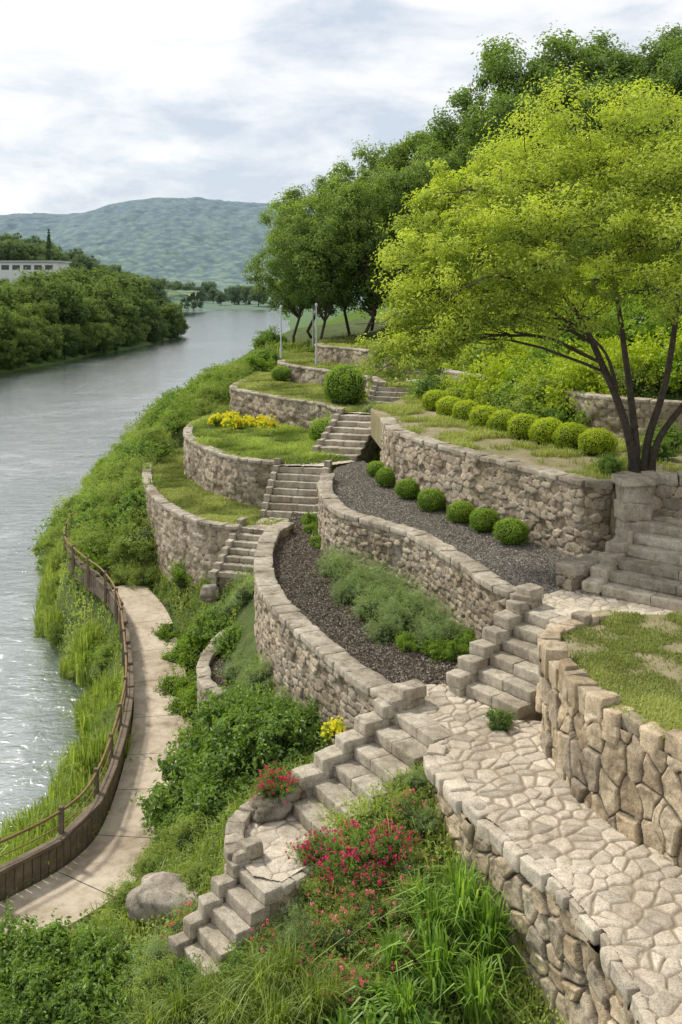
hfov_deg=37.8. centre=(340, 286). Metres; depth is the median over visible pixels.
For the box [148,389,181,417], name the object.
slope shrub
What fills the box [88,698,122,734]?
reed clump
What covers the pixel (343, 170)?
grove tree
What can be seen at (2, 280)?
bank tree
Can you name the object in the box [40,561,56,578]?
reed clump
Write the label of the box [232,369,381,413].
grass
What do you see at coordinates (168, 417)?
slope shrub
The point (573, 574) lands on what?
stone wall
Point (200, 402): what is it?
slope shrub
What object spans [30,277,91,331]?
bank tree
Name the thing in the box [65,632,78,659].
reed clump
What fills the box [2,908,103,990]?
shrub
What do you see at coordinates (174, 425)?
slope shrub
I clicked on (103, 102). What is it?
sky
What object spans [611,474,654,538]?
stone pier
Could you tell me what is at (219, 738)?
shrub
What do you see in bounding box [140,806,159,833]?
shrub
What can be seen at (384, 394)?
stone stairs
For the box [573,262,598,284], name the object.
hillside shrub
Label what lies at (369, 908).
shrub
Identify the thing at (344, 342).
grove grass
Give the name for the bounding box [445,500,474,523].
clipped bush
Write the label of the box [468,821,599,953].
walk bedding
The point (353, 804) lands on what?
leafy groundcover
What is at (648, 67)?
hillside tree
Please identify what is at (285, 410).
retaining wall
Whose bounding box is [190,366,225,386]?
slope shrub
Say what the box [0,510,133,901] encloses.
riverside fence
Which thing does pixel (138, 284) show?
bank tree
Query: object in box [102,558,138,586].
slope shrub
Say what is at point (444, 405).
clipped bush
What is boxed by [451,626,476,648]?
shrub
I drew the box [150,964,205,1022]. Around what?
shrub
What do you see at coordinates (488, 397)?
shrub
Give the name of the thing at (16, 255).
wooded hill tree
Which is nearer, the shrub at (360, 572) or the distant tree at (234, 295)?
the shrub at (360, 572)
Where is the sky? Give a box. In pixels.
[0,0,681,214]
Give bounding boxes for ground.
[0,296,394,372]
[46,187,681,1023]
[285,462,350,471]
[306,404,368,426]
[323,363,407,394]
[371,399,681,535]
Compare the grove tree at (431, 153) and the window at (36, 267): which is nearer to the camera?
the grove tree at (431, 153)
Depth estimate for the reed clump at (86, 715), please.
22.48 m
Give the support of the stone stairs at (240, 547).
on the riverbank ground at (246, 613)
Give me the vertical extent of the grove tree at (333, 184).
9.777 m
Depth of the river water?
64.13 m
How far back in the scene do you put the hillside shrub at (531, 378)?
27.54 m
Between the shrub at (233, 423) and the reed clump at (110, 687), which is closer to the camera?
the reed clump at (110, 687)
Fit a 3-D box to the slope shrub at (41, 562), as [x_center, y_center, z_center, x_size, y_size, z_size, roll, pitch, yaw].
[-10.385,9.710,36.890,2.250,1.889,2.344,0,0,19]
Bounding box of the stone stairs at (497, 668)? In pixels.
[446,583,570,720]
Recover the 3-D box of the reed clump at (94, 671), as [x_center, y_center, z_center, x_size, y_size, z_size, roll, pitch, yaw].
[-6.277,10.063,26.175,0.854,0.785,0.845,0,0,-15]
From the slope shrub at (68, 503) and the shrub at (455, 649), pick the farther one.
the slope shrub at (68, 503)
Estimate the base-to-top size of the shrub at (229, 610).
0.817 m
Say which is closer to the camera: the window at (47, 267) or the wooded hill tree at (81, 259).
the window at (47, 267)
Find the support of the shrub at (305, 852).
on the riverbank ground at (246, 613)
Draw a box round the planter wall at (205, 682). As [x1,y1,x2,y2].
[196,628,229,741]
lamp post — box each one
[280,305,281,357]
[312,306,313,345]
[315,303,317,364]
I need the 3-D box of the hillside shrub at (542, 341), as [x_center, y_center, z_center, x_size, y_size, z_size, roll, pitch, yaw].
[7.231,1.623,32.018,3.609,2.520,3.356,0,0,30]
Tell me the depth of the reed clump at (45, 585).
33.32 m
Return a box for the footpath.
[0,584,191,947]
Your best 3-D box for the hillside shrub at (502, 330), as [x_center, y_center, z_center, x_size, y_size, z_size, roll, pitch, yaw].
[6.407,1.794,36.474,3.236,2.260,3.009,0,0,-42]
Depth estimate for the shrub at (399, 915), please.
11.24 m
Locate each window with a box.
[1,265,8,269]
[12,265,19,269]
[23,265,30,269]
[34,265,41,269]
[45,265,52,269]
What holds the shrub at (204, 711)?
on the riverbank ground at (246, 613)
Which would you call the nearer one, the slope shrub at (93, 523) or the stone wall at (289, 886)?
the stone wall at (289, 886)
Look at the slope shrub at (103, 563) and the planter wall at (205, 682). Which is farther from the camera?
the slope shrub at (103, 563)
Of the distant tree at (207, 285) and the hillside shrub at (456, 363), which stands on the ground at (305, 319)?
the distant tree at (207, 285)
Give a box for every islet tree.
[184,301,190,308]
[190,301,197,309]
[197,301,203,308]
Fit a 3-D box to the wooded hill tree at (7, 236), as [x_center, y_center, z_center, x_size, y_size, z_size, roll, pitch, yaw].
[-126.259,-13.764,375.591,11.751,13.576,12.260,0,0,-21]
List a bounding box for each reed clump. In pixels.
[0,795,42,827]
[0,802,39,837]
[0,803,36,839]
[0,804,38,836]
[0,818,57,862]
[0,831,12,863]
[0,846,35,886]
[1,791,101,852]
[1,812,34,853]
[3,838,49,870]
[4,820,57,871]
[11,809,72,850]
[22,801,81,827]
[27,608,44,629]
[28,591,47,615]
[31,737,79,772]
[32,746,71,790]
[32,804,102,840]
[33,619,46,639]
[33,763,101,812]
[35,569,57,598]
[35,604,46,617]
[36,739,78,777]
[38,796,81,813]
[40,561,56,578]
[40,599,55,620]
[41,606,63,635]
[41,615,64,645]
[42,586,56,607]
[45,554,61,572]
[49,572,60,590]
[49,790,90,811]
[52,725,114,782]
[53,717,148,774]
[54,543,62,564]
[54,762,91,788]
[56,652,78,678]
[57,689,91,731]
[62,721,130,757]
[64,624,79,654]
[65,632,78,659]
[65,644,96,688]
[66,658,78,680]
[66,806,84,818]
[68,617,105,660]
[68,695,121,740]
[72,781,100,810]
[73,685,92,710]
[77,618,97,638]
[81,668,122,709]
[85,760,107,788]
[86,662,101,679]
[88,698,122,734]
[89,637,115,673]
[89,691,122,716]
[91,701,115,726]
[91,705,132,729]
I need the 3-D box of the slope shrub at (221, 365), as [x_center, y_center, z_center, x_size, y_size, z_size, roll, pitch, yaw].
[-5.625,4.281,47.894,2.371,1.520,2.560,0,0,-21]
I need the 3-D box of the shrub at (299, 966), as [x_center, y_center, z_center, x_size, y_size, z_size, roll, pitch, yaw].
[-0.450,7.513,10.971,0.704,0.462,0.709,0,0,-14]
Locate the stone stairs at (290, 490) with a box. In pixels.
[260,458,332,518]
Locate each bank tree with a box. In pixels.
[0,277,8,284]
[0,283,26,313]
[0,300,18,340]
[0,306,18,365]
[0,338,23,369]
[0,352,4,368]
[1,283,41,306]
[2,274,38,288]
[8,313,54,351]
[9,331,34,367]
[10,303,63,358]
[12,328,44,365]
[13,265,77,285]
[19,301,62,327]
[22,274,90,317]
[27,344,46,363]
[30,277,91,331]
[40,333,62,361]
[52,333,71,356]
[56,322,84,359]
[66,267,113,305]
[66,323,91,357]
[68,262,92,279]
[75,297,99,323]
[76,323,94,355]
[80,275,140,328]
[81,322,102,353]
[82,296,120,330]
[84,309,113,328]
[88,278,132,305]
[89,322,115,353]
[95,322,118,352]
[96,267,126,290]
[107,273,167,323]
[108,269,155,305]
[110,306,142,345]
[111,325,125,349]
[111,326,126,348]
[120,287,148,318]
[121,326,133,346]
[123,296,138,325]
[127,327,138,346]
[134,328,144,343]
[136,299,167,330]
[136,316,151,340]
[136,323,147,341]
[141,281,169,308]
[147,322,162,342]
[159,324,169,339]
[160,303,185,337]
[161,303,185,335]
[165,319,176,337]
[180,318,190,334]
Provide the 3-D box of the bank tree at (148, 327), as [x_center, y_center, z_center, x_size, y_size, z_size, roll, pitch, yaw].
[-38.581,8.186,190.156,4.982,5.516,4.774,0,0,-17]
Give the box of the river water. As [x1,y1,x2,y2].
[0,310,289,835]
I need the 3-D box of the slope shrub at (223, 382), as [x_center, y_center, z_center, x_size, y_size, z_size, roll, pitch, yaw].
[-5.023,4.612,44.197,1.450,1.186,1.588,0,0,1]
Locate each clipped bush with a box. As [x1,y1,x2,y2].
[365,461,383,476]
[374,466,394,487]
[394,478,419,499]
[416,488,444,511]
[421,389,448,410]
[435,395,461,416]
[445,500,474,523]
[451,399,479,420]
[468,404,498,427]
[469,508,499,532]
[485,409,519,432]
[492,517,529,544]
[507,413,539,439]
[527,417,563,444]
[551,421,586,450]
[577,427,618,455]
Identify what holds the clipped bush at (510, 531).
on the gravel bed at (399, 555)
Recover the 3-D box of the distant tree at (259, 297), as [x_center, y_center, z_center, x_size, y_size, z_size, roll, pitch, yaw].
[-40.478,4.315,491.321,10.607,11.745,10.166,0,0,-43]
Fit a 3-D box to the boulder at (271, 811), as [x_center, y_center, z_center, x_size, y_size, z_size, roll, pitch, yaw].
[-0.942,6.899,13.197,0.578,0.315,0.473,0,0,-16]
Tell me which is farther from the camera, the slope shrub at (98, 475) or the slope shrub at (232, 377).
the slope shrub at (232, 377)
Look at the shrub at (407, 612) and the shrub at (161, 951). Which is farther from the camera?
the shrub at (407, 612)
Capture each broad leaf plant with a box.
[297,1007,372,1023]
[318,999,376,1023]
[322,958,416,1023]
[347,1001,390,1023]
[351,972,441,1023]
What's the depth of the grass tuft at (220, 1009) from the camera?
10.51 m
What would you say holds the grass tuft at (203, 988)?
on the riverbank ground at (246, 613)
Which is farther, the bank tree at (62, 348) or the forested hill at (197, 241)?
the forested hill at (197, 241)
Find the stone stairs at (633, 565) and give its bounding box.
[582,504,681,611]
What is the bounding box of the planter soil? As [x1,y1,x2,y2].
[210,655,229,694]
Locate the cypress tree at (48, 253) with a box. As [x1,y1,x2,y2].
[44,229,51,260]
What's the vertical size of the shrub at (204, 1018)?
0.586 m
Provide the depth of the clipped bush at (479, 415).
25.85 m
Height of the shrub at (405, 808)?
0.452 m
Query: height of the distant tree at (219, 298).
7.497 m
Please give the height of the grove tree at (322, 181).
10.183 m
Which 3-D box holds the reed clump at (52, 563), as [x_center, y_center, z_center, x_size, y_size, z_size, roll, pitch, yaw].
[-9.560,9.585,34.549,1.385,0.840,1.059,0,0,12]
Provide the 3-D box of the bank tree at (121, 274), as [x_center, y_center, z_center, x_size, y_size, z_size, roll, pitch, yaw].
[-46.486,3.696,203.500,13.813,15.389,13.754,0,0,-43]
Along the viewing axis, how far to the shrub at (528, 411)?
25.98 m
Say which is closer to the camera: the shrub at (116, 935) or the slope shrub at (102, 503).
the shrub at (116, 935)
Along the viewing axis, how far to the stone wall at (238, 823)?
12.54 m
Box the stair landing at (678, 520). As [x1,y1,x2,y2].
[653,516,681,525]
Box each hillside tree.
[394,117,462,172]
[413,83,519,183]
[439,80,568,193]
[458,128,560,288]
[471,20,613,169]
[540,45,646,129]
[543,74,657,225]
[543,127,634,260]
[555,29,656,142]
[599,28,681,205]
[627,22,681,104]
[628,40,681,142]
[651,121,681,209]
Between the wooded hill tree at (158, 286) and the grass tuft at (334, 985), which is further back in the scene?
the wooded hill tree at (158, 286)
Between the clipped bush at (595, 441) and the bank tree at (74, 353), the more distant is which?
the bank tree at (74, 353)
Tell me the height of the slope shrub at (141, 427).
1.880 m
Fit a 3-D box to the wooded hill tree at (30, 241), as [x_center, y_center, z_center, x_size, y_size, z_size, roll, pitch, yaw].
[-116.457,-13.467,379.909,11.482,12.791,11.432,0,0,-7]
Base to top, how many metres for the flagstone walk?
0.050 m
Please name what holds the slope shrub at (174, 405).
on the riverbank ground at (246, 613)
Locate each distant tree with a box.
[165,280,180,289]
[180,283,194,301]
[192,285,204,302]
[201,281,218,300]
[206,287,217,302]
[214,291,226,303]
[226,285,244,304]
[240,285,255,303]
[248,284,271,305]
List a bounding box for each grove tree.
[240,195,328,344]
[260,173,337,338]
[262,195,367,339]
[292,175,375,336]
[298,135,400,330]
[319,171,406,338]
[320,161,428,307]
[361,130,431,287]
[364,160,452,321]
[387,147,494,305]
[408,141,495,301]
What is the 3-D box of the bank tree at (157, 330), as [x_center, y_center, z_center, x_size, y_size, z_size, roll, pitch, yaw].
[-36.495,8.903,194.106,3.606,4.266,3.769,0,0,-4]
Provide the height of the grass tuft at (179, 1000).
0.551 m
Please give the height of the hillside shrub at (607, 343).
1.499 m
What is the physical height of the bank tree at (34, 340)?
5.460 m
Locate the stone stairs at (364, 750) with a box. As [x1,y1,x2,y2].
[279,679,453,846]
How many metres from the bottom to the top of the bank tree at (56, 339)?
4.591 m
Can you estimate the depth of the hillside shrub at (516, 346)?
31.45 m
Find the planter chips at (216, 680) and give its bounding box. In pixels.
[210,654,230,695]
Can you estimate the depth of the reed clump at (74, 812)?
17.06 m
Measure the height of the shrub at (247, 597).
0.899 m
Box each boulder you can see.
[125,871,201,930]
[200,584,219,602]
[248,794,292,823]
[284,781,306,802]
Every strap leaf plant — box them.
[343,879,483,951]
[349,915,419,981]
[362,957,456,1023]
[369,915,520,1008]
[381,867,453,922]
[384,861,510,952]
[407,849,486,902]
[414,935,544,1023]
[439,882,537,997]
[444,869,501,916]
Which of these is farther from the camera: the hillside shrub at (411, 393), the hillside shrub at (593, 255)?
the hillside shrub at (593, 255)
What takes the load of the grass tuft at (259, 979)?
on the riverbank ground at (246, 613)
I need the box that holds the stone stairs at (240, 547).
[208,517,267,605]
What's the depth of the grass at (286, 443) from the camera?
32.31 m
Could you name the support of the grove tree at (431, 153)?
on the riverbank ground at (246, 613)
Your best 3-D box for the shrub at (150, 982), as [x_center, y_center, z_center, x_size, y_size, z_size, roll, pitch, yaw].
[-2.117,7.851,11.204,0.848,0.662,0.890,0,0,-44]
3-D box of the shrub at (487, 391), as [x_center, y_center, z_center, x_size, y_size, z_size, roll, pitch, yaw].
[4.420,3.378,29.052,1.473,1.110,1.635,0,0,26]
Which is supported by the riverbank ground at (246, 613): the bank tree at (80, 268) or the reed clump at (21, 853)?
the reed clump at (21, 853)
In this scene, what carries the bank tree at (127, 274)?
on the ground at (305, 319)
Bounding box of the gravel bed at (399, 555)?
[332,464,571,593]
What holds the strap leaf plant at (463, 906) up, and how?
on the riverbank ground at (246, 613)
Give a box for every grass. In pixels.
[151,447,288,525]
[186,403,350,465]
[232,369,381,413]
[279,351,426,387]
[315,336,442,357]
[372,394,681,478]
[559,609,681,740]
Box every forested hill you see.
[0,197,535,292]
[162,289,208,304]
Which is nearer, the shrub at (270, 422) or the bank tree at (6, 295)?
the shrub at (270, 422)
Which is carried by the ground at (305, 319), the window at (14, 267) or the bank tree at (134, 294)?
the bank tree at (134, 294)
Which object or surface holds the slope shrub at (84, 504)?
on the riverbank ground at (246, 613)
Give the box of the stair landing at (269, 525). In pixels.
[248,517,288,529]
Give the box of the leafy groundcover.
[1,204,678,1023]
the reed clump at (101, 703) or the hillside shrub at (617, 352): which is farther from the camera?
the hillside shrub at (617, 352)
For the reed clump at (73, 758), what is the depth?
19.40 m
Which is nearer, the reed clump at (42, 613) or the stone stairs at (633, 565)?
the stone stairs at (633, 565)
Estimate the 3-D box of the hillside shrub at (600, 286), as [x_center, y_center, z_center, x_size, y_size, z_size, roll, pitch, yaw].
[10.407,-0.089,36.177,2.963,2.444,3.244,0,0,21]
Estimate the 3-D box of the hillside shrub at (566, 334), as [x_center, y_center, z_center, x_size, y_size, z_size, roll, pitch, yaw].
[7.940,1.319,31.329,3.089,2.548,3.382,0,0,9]
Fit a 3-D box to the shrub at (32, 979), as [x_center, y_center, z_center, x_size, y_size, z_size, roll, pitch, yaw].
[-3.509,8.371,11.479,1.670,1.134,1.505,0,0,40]
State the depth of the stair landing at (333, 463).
29.02 m
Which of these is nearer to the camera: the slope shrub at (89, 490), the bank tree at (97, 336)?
the slope shrub at (89, 490)
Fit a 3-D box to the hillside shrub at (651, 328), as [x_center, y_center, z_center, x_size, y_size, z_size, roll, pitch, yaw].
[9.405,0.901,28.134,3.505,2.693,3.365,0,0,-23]
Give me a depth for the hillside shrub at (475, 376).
29.55 m
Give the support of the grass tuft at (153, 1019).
on the riverbank ground at (246, 613)
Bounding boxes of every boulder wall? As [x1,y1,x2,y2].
[423,740,675,1023]
[535,610,681,867]
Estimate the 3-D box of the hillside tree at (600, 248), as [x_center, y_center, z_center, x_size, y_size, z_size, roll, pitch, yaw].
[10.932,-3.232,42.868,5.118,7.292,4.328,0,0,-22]
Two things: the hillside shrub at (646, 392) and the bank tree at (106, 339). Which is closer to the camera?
the hillside shrub at (646, 392)
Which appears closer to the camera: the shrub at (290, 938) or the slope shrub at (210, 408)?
the shrub at (290, 938)
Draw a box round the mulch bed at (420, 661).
[273,516,457,684]
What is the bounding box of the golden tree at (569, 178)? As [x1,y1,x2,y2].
[342,61,681,472]
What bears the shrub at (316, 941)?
on the riverbank ground at (246, 613)
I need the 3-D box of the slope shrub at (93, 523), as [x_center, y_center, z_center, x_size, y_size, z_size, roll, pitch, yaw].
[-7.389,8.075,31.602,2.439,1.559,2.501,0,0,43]
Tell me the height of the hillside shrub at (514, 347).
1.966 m
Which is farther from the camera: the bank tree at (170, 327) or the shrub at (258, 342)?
the bank tree at (170, 327)
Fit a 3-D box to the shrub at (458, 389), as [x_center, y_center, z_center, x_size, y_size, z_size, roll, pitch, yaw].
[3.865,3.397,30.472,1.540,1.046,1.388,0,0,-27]
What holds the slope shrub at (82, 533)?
on the riverbank ground at (246, 613)
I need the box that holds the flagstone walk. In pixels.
[413,684,681,1023]
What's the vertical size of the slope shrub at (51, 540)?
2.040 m
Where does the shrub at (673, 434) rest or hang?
on the planting ground at (523, 455)
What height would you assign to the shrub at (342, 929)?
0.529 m
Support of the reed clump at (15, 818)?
on the riverbank ground at (246, 613)
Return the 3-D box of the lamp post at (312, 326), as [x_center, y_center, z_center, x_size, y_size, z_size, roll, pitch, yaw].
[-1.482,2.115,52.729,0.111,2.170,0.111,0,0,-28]
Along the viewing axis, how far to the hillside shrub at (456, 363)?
34.70 m
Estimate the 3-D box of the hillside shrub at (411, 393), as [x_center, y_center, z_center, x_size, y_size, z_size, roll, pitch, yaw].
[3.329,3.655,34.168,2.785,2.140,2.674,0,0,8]
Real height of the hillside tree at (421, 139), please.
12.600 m
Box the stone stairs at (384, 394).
[366,381,418,403]
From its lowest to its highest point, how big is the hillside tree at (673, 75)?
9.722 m
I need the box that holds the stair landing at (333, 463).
[279,459,355,465]
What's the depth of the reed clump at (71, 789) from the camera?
18.23 m
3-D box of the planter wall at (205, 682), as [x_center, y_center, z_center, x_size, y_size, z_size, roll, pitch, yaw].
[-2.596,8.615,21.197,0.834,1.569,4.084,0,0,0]
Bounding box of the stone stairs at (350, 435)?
[310,407,377,462]
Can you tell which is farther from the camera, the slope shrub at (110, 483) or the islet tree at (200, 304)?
the islet tree at (200, 304)
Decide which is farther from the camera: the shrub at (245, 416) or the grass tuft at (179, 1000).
the shrub at (245, 416)
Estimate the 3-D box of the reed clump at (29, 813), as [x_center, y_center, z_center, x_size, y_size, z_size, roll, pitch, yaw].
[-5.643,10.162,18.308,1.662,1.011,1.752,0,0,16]
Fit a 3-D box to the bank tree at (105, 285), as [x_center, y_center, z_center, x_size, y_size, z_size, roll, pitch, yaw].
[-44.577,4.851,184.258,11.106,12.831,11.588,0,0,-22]
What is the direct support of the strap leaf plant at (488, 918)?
on the riverbank ground at (246, 613)
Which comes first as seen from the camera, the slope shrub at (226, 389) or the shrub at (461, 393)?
the shrub at (461, 393)
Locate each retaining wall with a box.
[142,461,239,585]
[183,415,282,506]
[229,380,339,430]
[253,522,413,744]
[277,360,386,393]
[314,343,402,372]
[317,473,541,639]
[380,417,614,557]
[436,369,681,437]
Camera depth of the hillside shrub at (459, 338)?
37.41 m
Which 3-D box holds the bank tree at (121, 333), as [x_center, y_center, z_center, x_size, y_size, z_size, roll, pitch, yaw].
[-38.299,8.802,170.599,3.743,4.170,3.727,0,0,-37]
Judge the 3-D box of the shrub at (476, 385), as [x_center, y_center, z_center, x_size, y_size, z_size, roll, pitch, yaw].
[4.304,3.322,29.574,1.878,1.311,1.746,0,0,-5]
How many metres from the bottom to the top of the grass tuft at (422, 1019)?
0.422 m
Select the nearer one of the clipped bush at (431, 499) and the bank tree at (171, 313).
the clipped bush at (431, 499)
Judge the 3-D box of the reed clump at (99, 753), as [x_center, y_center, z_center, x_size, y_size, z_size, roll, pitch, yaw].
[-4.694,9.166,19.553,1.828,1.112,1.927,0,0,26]
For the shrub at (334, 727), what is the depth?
14.14 m
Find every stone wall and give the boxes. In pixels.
[223,793,258,883]
[277,861,323,927]
[556,550,599,592]
[611,470,681,534]
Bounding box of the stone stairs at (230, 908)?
[168,836,281,977]
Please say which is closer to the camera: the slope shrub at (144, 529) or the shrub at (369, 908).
the shrub at (369, 908)
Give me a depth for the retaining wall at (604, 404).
24.58 m
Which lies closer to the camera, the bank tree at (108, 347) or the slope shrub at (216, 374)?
the slope shrub at (216, 374)
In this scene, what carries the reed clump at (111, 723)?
on the riverbank ground at (246, 613)
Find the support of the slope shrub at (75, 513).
on the riverbank ground at (246, 613)
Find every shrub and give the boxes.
[0,901,38,961]
[0,918,62,991]
[0,949,88,1023]
[0,987,50,1023]
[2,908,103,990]
[25,959,135,1023]
[27,522,59,567]
[28,515,53,555]
[30,511,73,559]
[32,550,51,576]
[45,484,89,525]
[49,506,84,525]
[52,920,144,1003]
[53,516,114,568]
[56,507,113,541]
[57,519,118,570]
[58,520,117,551]
[63,502,85,520]
[66,484,110,517]
[66,516,126,554]
[66,539,124,585]
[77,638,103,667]
[78,473,110,503]
[79,911,141,954]
[81,474,110,499]
[83,466,103,493]
[85,455,120,487]
[85,464,105,484]
[85,498,109,516]
[86,985,148,1023]
[90,451,112,471]
[93,503,118,528]
[95,502,117,522]
[95,537,138,571]
[96,468,141,505]
[97,870,144,917]
[99,475,121,492]
[101,445,161,483]
[102,475,165,528]
[102,476,141,506]
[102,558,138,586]
[102,964,136,1023]
[104,437,121,458]
[106,507,156,555]
[108,436,177,465]
[108,441,127,472]
[109,545,148,572]
[110,526,141,557]
[113,427,150,449]
[114,948,178,1021]
[115,417,182,457]
[116,413,152,444]
[118,453,158,478]
[119,558,158,590]
[121,422,160,444]
[122,923,181,985]
[123,466,158,484]
[123,487,146,515]
[125,529,156,563]
[126,836,175,878]
[129,738,206,833]
[130,403,153,426]
[135,822,176,860]
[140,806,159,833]
[142,399,177,424]
[142,797,192,852]
[143,396,165,425]
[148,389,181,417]
[148,432,177,449]
[148,619,185,642]
[150,389,180,409]
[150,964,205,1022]
[152,407,197,434]
[152,812,180,848]
[153,396,173,419]
[153,662,196,697]
[157,398,200,432]
[158,900,197,945]
[159,641,186,669]
[161,806,218,860]
[162,384,187,401]
[163,621,211,670]
[163,688,194,722]
[164,953,213,991]
[165,557,191,589]
[165,717,202,759]
[167,702,274,803]
[167,754,258,833]
[168,392,190,411]
[174,378,229,408]
[174,391,208,409]
[175,374,226,402]
[175,676,197,719]
[177,855,216,893]
[182,398,218,417]
[182,414,199,426]
[182,962,239,1023]
[183,677,267,742]
[184,394,219,412]
[188,602,236,639]
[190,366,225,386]
[190,397,221,413]
[194,400,228,415]
[195,370,220,386]
[196,378,222,387]
[199,384,230,404]
[201,360,239,374]
[203,363,227,371]
[203,619,245,659]
[206,366,228,382]
[206,412,233,426]
[207,591,239,622]
[211,938,258,1002]
[212,650,245,685]
[213,378,233,398]
[213,694,323,782]
[214,683,294,721]
[215,369,242,381]
[219,374,249,398]
[220,570,254,606]
[221,360,256,376]
[221,410,245,429]
[222,410,238,416]
[224,362,250,377]
[226,638,248,663]
[229,368,263,381]
[230,652,275,693]
[232,351,274,371]
[239,414,250,424]
[239,414,267,428]
[242,919,285,965]
[242,944,296,1020]
[248,333,274,348]
[251,325,287,342]
[251,772,282,800]
[252,348,282,365]
[252,760,304,804]
[257,414,281,429]
[265,894,317,943]
[266,692,332,760]
[268,912,320,970]
[269,682,292,706]
[271,366,290,381]
[274,946,325,998]
[284,905,333,959]
[285,826,337,871]
[288,909,342,972]
[291,874,340,919]
[296,866,351,917]
[297,511,317,523]
[298,948,357,1018]
[301,518,317,534]
[302,844,361,892]
[306,530,321,548]
[308,417,332,440]
[310,545,344,577]
[314,900,378,961]
[317,545,375,584]
[320,716,345,741]
[321,815,393,880]
[322,363,366,404]
[326,875,367,919]
[327,568,371,608]
[333,552,392,590]
[333,956,397,1013]
[342,579,399,622]
[342,881,396,931]
[346,855,398,899]
[349,559,408,606]
[358,814,427,869]
[359,399,378,414]
[359,604,407,645]
[364,568,424,607]
[364,921,428,983]
[370,588,426,635]
[375,869,433,928]
[381,576,443,630]
[383,785,434,826]
[387,843,443,890]
[392,628,416,653]
[397,364,458,398]
[400,763,428,790]
[402,613,449,652]
[405,595,456,635]
[407,800,443,831]
[408,367,449,399]
[415,632,452,662]
[424,333,501,376]
[429,375,464,391]
[429,612,470,645]
[435,373,470,397]
[437,635,469,662]
[440,320,492,362]
[441,322,465,365]
[441,332,504,373]
[444,375,468,396]
[450,382,465,395]
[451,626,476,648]
[452,383,483,399]
[453,359,521,404]
[455,348,543,406]
[462,307,516,350]
[464,378,492,403]
[469,384,496,405]
[470,343,534,375]
[474,383,503,408]
[479,358,563,408]
[483,707,515,730]
[486,309,511,343]
[486,350,550,408]
[489,334,544,371]
[492,361,581,415]
[493,383,528,411]
[496,330,534,365]
[496,386,543,412]
[497,305,557,344]
[498,920,516,957]
[510,261,535,288]
[513,340,552,362]
[514,299,599,355]
[515,401,546,417]
[517,327,605,372]
[518,348,617,418]
[522,286,591,337]
[524,339,620,397]
[534,404,575,422]
[541,271,614,307]
[541,285,635,342]
[542,344,620,393]
[547,268,592,297]
[547,382,605,426]
[553,288,614,350]
[554,252,595,277]
[569,378,626,414]
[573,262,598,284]
[579,331,627,357]
[579,338,658,396]
[581,236,620,264]
[581,260,606,281]
[586,256,619,298]
[588,451,627,476]
[591,328,677,389]
[592,286,659,345]
[597,347,678,398]
[611,261,669,308]
[613,284,681,346]
[625,283,648,306]
[629,320,681,393]
[639,420,681,451]
[640,434,680,461]
[641,308,681,350]
[646,341,680,394]
[651,334,681,377]
[665,330,681,360]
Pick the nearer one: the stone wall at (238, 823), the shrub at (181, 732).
the stone wall at (238, 823)
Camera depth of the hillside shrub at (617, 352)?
25.80 m
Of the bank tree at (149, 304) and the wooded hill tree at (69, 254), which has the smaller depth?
the bank tree at (149, 304)
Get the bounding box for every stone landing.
[244,814,313,881]
[538,589,677,617]
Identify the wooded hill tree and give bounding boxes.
[0,233,15,243]
[0,240,17,260]
[5,232,22,239]
[5,239,33,260]
[14,239,37,260]
[25,235,44,245]
[33,241,67,260]
[35,246,69,264]
[64,248,80,259]
[70,253,92,269]
[85,261,105,272]
[87,255,98,265]
[101,263,121,274]
[105,266,120,273]
[144,275,171,303]
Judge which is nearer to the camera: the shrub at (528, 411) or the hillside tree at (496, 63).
the shrub at (528, 411)
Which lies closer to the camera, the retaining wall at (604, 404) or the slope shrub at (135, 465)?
the retaining wall at (604, 404)
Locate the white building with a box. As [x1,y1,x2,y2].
[0,261,70,283]
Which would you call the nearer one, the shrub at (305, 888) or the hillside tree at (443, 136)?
the shrub at (305, 888)
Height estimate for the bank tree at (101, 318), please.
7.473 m
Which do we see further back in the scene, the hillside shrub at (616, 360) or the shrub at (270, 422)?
the shrub at (270, 422)
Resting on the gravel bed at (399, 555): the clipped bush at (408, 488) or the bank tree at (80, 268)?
the clipped bush at (408, 488)
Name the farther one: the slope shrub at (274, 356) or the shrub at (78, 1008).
the slope shrub at (274, 356)
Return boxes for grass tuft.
[96,981,187,1023]
[138,963,220,1023]
[168,956,285,1023]
[172,962,233,1023]
[172,963,333,1023]
[192,933,331,1023]
[192,954,290,1022]
[225,924,357,1009]
[228,953,365,1023]
[290,958,379,1022]
[326,991,450,1023]
[476,928,555,1001]
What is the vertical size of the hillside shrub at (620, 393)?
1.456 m
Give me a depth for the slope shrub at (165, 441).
37.75 m
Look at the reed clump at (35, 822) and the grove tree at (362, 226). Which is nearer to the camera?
the reed clump at (35, 822)
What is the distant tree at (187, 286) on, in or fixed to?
on the ground at (305, 319)

